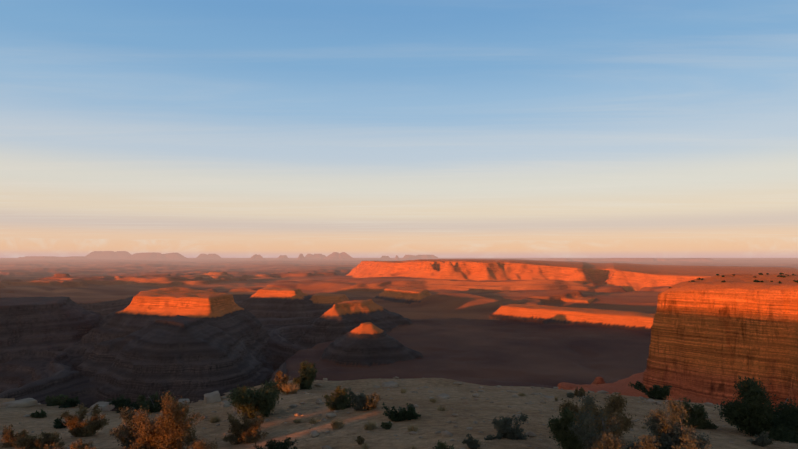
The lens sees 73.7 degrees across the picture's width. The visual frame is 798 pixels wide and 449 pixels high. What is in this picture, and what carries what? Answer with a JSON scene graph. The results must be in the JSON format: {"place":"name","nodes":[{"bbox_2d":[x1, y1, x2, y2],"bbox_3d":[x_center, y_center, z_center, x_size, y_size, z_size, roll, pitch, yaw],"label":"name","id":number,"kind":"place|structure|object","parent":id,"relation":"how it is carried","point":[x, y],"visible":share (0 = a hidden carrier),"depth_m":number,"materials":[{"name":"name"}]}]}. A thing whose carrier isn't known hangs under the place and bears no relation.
{"place":"outdoors","nodes":[
{"label":"outdoors","id":0,"kind":"place"},
{"bbox_2d":[16,251,766,261],"bbox_3d":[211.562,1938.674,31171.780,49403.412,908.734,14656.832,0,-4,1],"label":"distant mesas","id":1,"kind":"structure","parent":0,"point":[126,255],"depth_m":33339.83,"materials":[{"name":"brown stone"}]},
{"bbox_2d":[0,258,797,448],"bbox_3d":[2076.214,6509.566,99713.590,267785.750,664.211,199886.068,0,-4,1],"label":"terrain","id":2,"kind":"structure","parent":0,"point":[89,333],"depth_m":1928.24,"materials":[{"name":"brown stone"}]},
{"bbox_2d":[2,424,13,439],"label":"shrub","id":3,"kind":"object","parent":2,"relation":"on","point":[5,430],"visible":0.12,"depth_m":8.70,"materials":[{"name":"brown plant"}]},
{"bbox_2d":[0,424,32,446],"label":"shrub","id":4,"kind":"object","parent":2,"relation":"on","point":[9,439],"visible":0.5,"depth_m":7.96,"materials":[{"name":"brown plant"}]},
{"bbox_2d":[0,398,39,406],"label":"rock","id":5,"kind":"object","parent":2,"relation":"on","point":[26,402],"visible":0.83,"depth_m":12.61,"materials":[{"name":"beige stone"}]},
{"bbox_2d":[12,431,64,448],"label":"shrub","id":6,"kind":"object","parent":2,"relation":"on","point":[34,442],"visible":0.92,"depth_m":7.53,"materials":[{"name":"green plant"}]},
{"bbox_2d":[30,408,47,417],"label":"shrub","id":7,"kind":"object","parent":2,"relation":"on","point":[41,414],"visible":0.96,"depth_m":11.06,"materials":[{"name":"green plant"}]},
{"bbox_2d":[45,394,67,405],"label":"shrub","id":8,"kind":"object","parent":2,"relation":"on","point":[56,400],"visible":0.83,"depth_m":13.12,"materials":[{"name":"green plant"}]},
{"bbox_2d":[53,415,66,428],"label":"shrub","id":9,"kind":"object","parent":2,"relation":"on","point":[58,424],"visible":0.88,"depth_m":9.87,"materials":[{"name":"green plant"}]},
{"bbox_2d":[58,396,79,407],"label":"shrub","id":10,"kind":"object","parent":2,"relation":"on","point":[71,402],"visible":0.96,"depth_m":12.95,"materials":[{"name":"green plant"}]},
{"bbox_2d":[43,438,95,448],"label":"shrub","id":11,"kind":"object","parent":2,"relation":"on","point":[79,445],"visible":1,"depth_m":6.95,"materials":[{"name":"brown plant"}]},
{"bbox_2d":[59,403,109,436],"bbox_3d":[-5.247,3.280,8.882,0.798,0.574,0.502,1,-4,-22],"label":"shrub","id":12,"kind":"object","parent":2,"relation":"on","point":[78,425],"visible":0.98,"depth_m":8.85,"materials":[{"name":"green plant"}]},
{"bbox_2d":[89,402,114,410],"bbox_3d":[-7.272,4.465,13.017,0.448,0.160,0.686,1,-4,-8],"label":"rock","id":13,"kind":"object","parent":2,"relation":"on","point":[106,406],"visible":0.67,"depth_m":12.96,"materials":[{"name":"beige stone"}]},
{"bbox_2d":[104,395,139,412],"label":"shrub","id":14,"kind":"object","parent":2,"relation":"on","point":[121,402],"visible":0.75,"depth_m":12.73,"materials":[{"name":"green plant"}]},
{"bbox_2d":[109,406,163,447],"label":"shrub","id":15,"kind":"object","parent":2,"relation":"on","point":[125,435],"visible":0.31,"depth_m":7.53,"materials":[{"name":"green plant"}]},
{"bbox_2d":[136,390,174,413],"bbox_3d":[-5.585,4.058,12.219,0.613,0.561,0.931,-3,-5,44],"label":"shrub","id":16,"kind":"object","parent":2,"relation":"on","point":[152,403],"visible":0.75,"depth_m":12.10,"materials":[{"name":"green plant"}]},
{"bbox_2d":[125,391,217,448],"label":"shrub","id":17,"kind":"object","parent":2,"relation":"on","point":[167,432],"visible":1,"depth_m":6.54,"materials":[{"name":"brown plant"}]},
{"bbox_2d":[178,399,189,405],"bbox_3d":[-5.218,4.327,12.858,0.339,0.186,0.492,1,-4,-18],"label":"rock","id":18,"kind":"object","parent":2,"relation":"on","point":[182,400],"visible":0.38,"depth_m":12.79,"materials":[{"name":"beige stone"}]},
{"bbox_2d":[203,391,220,403],"bbox_3d":[-4.502,4.196,12.880,0.418,0.278,0.522,2,-4,-27],"label":"rock","id":19,"kind":"object","parent":2,"relation":"on","point":[212,397],"visible":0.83,"depth_m":12.73,"materials":[{"name":"beige stone"}]},
{"bbox_2d":[208,415,220,422],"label":"shrub","id":20,"kind":"object","parent":2,"relation":"on","point":[214,419],"visible":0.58,"depth_m":9.31,"materials":[{"name":"plant"}]},
{"bbox_2d":[220,400,229,406],"bbox_3d":[-3.813,3.949,11.694,0.245,0.150,0.190,-3,-5,39],"label":"rock","id":21,"kind":"object","parent":2,"relation":"on","point":[225,402],"visible":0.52,"depth_m":11.64,"materials":[{"name":"beige stone"}]},
{"bbox_2d":[223,411,268,443],"bbox_3d":[-2.050,2.775,7.342,0.625,0.439,0.647,0,-4,3],"label":"shrub","id":22,"kind":"object","parent":2,"relation":"on","point":[247,431],"visible":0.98,"depth_m":7.21,"materials":[{"name":"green plant"}]},
{"bbox_2d":[226,376,282,418],"bbox_3d":[-2.555,3.103,9.436,1.080,0.666,1.106,2,-4,-31],"label":"shrub","id":23,"kind":"object","parent":2,"relation":"on","point":[249,401],"visible":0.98,"depth_m":9.18,"materials":[{"name":"green plant"}]},
{"bbox_2d":[253,437,297,448],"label":"shrub","id":24,"kind":"object","parent":2,"relation":"on","point":[285,444],"visible":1,"depth_m":6.13,"materials":[{"name":"green plant"}]},
{"bbox_2d":[273,371,290,391],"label":"shrub","id":25,"kind":"object","parent":2,"relation":"on","point":[281,380],"visible":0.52,"depth_m":13.30,"materials":[{"name":"brown plant"}]},
{"bbox_2d":[279,383,300,394],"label":"shrub","id":26,"kind":"object","parent":2,"relation":"on","point":[291,389],"visible":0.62,"depth_m":12.70,"materials":[{"name":"brown plant"}]},
{"bbox_2d":[293,418,304,422],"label":"grass tuft","id":27,"kind":"object","parent":2,"relation":"on","point":[298,420],"visible":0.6,"depth_m":8.14,"materials":[{"name":"brown plant"}]},
{"bbox_2d":[288,361,317,389],"bbox_3d":[-2.417,3.977,14.150,0.745,0.826,1.220,-2,-4,25],"label":"shrub","id":28,"kind":"object","parent":2,"relation":"on","point":[306,378],"visible":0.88,"depth_m":13.96,"materials":[{"name":"green plant"}]},
{"bbox_2d":[307,416,320,423],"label":"tuft","id":29,"kind":"object","parent":2,"relation":"on","point":[314,421],"visible":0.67,"depth_m":7.92,"materials":[{"name":"brown plant"}]},
{"bbox_2d":[330,416,345,428],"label":"shrub","id":30,"kind":"object","parent":2,"relation":"on","point":[336,424],"visible":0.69,"depth_m":7.39,"materials":[{"name":"brown plant"}]},
{"bbox_2d":[322,386,355,409],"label":"shrub","id":31,"kind":"object","parent":2,"relation":"on","point":[338,400],"visible":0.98,"depth_m":9.14,"materials":[{"name":"green plant"}]},
{"bbox_2d":[355,436,364,444],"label":"tuft","id":32,"kind":"object","parent":2,"relation":"on","point":[360,440],"visible":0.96,"depth_m":6.29,"materials":[{"name":"green plant"}]},
{"bbox_2d":[345,388,381,410],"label":"shrub","id":33,"kind":"object","parent":2,"relation":"on","point":[363,402],"visible":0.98,"depth_m":8.53,"materials":[{"name":"green plant"}]},
{"bbox_2d":[361,443,370,448],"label":"tuft","id":34,"kind":"object","parent":2,"relation":"on","point":[364,446],"visible":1,"depth_m":6.02,"materials":[{"name":"brown plant"}]},
{"bbox_2d":[363,420,377,430],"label":"shrub","id":35,"kind":"object","parent":2,"relation":"on","point":[370,426],"visible":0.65,"depth_m":7.08,"materials":[{"name":"plant"}]},
{"bbox_2d":[380,421,391,429],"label":"shrub","id":36,"kind":"object","parent":2,"relation":"on","point":[385,425],"visible":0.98,"depth_m":7.03,"materials":[{"name":"green plant"}]},
{"bbox_2d":[381,381,398,386],"bbox_3d":[-0.248,4.264,14.130,0.424,0.154,0.522,1,-4,-18],"label":"rock","id":37,"kind":"object","parent":2,"relation":"on","point":[389,384],"visible":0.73,"depth_m":14.03,"materials":[{"name":"beige stone"}]},
{"bbox_2d":[0,376,790,448],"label":"pebbles","id":38,"kind":"object","parent":2,"relation":"on","point":[315,433],"visible":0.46,"depth_m":10.06,"materials":[{"name":"beige stone"}]},
{"bbox_2d":[382,402,409,421],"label":"shrub","id":39,"kind":"object","parent":2,"relation":"on","point":[400,416],"visible":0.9,"depth_m":7.55,"materials":[{"name":"green plant"}]},
{"bbox_2d":[397,403,413,411],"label":"shrub","id":40,"kind":"object","parent":2,"relation":"on","point":[411,405],"visible":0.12,"depth_m":7.82,"materials":[{"name":"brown plant"}]},
{"bbox_2d":[407,424,418,431],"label":"tuft","id":41,"kind":"object","parent":2,"relation":"on","point":[411,428],"visible":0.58,"depth_m":6.71,"materials":[{"name":"brown plant"}]},
{"bbox_2d":[405,403,420,419],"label":"shrub","id":42,"kind":"object","parent":2,"relation":"on","point":[412,413],"visible":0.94,"depth_m":7.59,"materials":[{"name":"green plant"}]},
{"bbox_2d":[436,405,447,410],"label":"tuft","id":43,"kind":"object","parent":2,"relation":"on","point":[441,408],"visible":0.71,"depth_m":8.49,"materials":[{"name":"brown plant"}]},
{"bbox_2d":[432,440,453,448],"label":"shrub","id":44,"kind":"object","parent":2,"relation":"on","point":[442,445],"visible":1,"depth_m":5.28,"materials":[{"name":"green plant"}]},
{"bbox_2d":[436,393,449,398],"bbox_3d":[0.909,3.494,10.783,0.246,0.083,0.264,-3,-5,39],"label":"rock","id":45,"kind":"object","parent":2,"relation":"on","point":[444,396],"visible":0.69,"depth_m":10.73,"materials":[{"name":"beige stone"}]},
{"bbox_2d":[462,433,479,448],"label":"shrub","id":46,"kind":"object","parent":2,"relation":"on","point":[470,442],"visible":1,"depth_m":5.51,"materials":[{"name":"green plant"}]},
{"bbox_2d":[484,413,530,440],"bbox_3d":[1.202,2.309,6.101,0.595,0.321,0.384,1,-4,-15],"label":"shrub","id":47,"kind":"object","parent":2,"relation":"on","point":[504,428],"visible":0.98,"depth_m":6.01,"materials":[{"name":"green plant"}]},
{"bbox_2d":[547,407,586,448],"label":"shrub","id":48,"kind":"object","parent":2,"relation":"on","point":[559,428],"visible":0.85,"depth_m":5.35,"materials":[{"name":"green plant"}]},
{"bbox_2d":[566,392,574,397],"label":"shrub","id":49,"kind":"object","parent":2,"relation":"on","point":[570,395],"visible":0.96,"depth_m":12.28,"materials":[{"name":"green plant"}]},
{"bbox_2d":[573,387,584,396],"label":"shrub","id":50,"kind":"object","parent":2,"relation":"on","point":[577,392],"visible":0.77,"depth_m":12.77,"materials":[{"name":"plant"}]},
{"bbox_2d":[558,392,641,437],"bbox_3d":[2.557,2.451,6.787,0.998,0.578,0.610,0,-4,1],"label":"shrub","id":51,"kind":"object","parent":2,"relation":"on","point":[616,404],"visible":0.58,"depth_m":6.79,"materials":[{"name":"green plant"}]},
{"bbox_2d":[567,391,660,448],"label":"shrub","id":52,"kind":"object","parent":2,"relation":"on","point":[606,438],"visible":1,"depth_m":4.82,"materials":[{"name":"green plant"}]},
{"bbox_2d":[629,381,671,399],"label":"shrub","id":53,"kind":"object","parent":2,"relation":"on","point":[659,393],"visible":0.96,"depth_m":13.91,"materials":[{"name":"green plant"}]},
{"bbox_2d":[643,397,714,448],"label":"shrub","id":54,"kind":"object","parent":2,"relation":"on","point":[672,436],"visible":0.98,"depth_m":5.01,"materials":[{"name":"brown plant"}]},
{"bbox_2d":[670,397,718,429],"bbox_3d":[4.910,3.137,8.813,0.736,0.519,0.550,0,-4,-6],"label":"shrub","id":55,"kind":"object","parent":2,"relation":"on","point":[697,416],"visible":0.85,"depth_m":8.73,"materials":[{"name":"green plant"}]},
{"bbox_2d":[669,273,797,287],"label":"shrubs","id":56,"kind":"object","parent":2,"relation":"on","point":[755,280],"visible":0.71,"depth_m":743.79,"materials":[{"name":"green plant"}]},
{"bbox_2d":[713,373,797,443],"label":"shrub","id":57,"kind":"object","parent":2,"relation":"on","point":[757,414],"visible":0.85,"depth_m":8.12,"materials":[{"name":"green plant"}]},
{"bbox_2d":[747,431,773,446],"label":"shrub","id":58,"kind":"object","parent":2,"relation":"on","point":[761,440],"visible":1,"depth_m":7.23,"materials":[{"name":"green plant"}]},
{"bbox_2d":[0,0,797,257],"label":"sky","id":59,"kind":"structure","parent":0,"point":[188,128],"materials":[{"name":"blue"}]}
]}

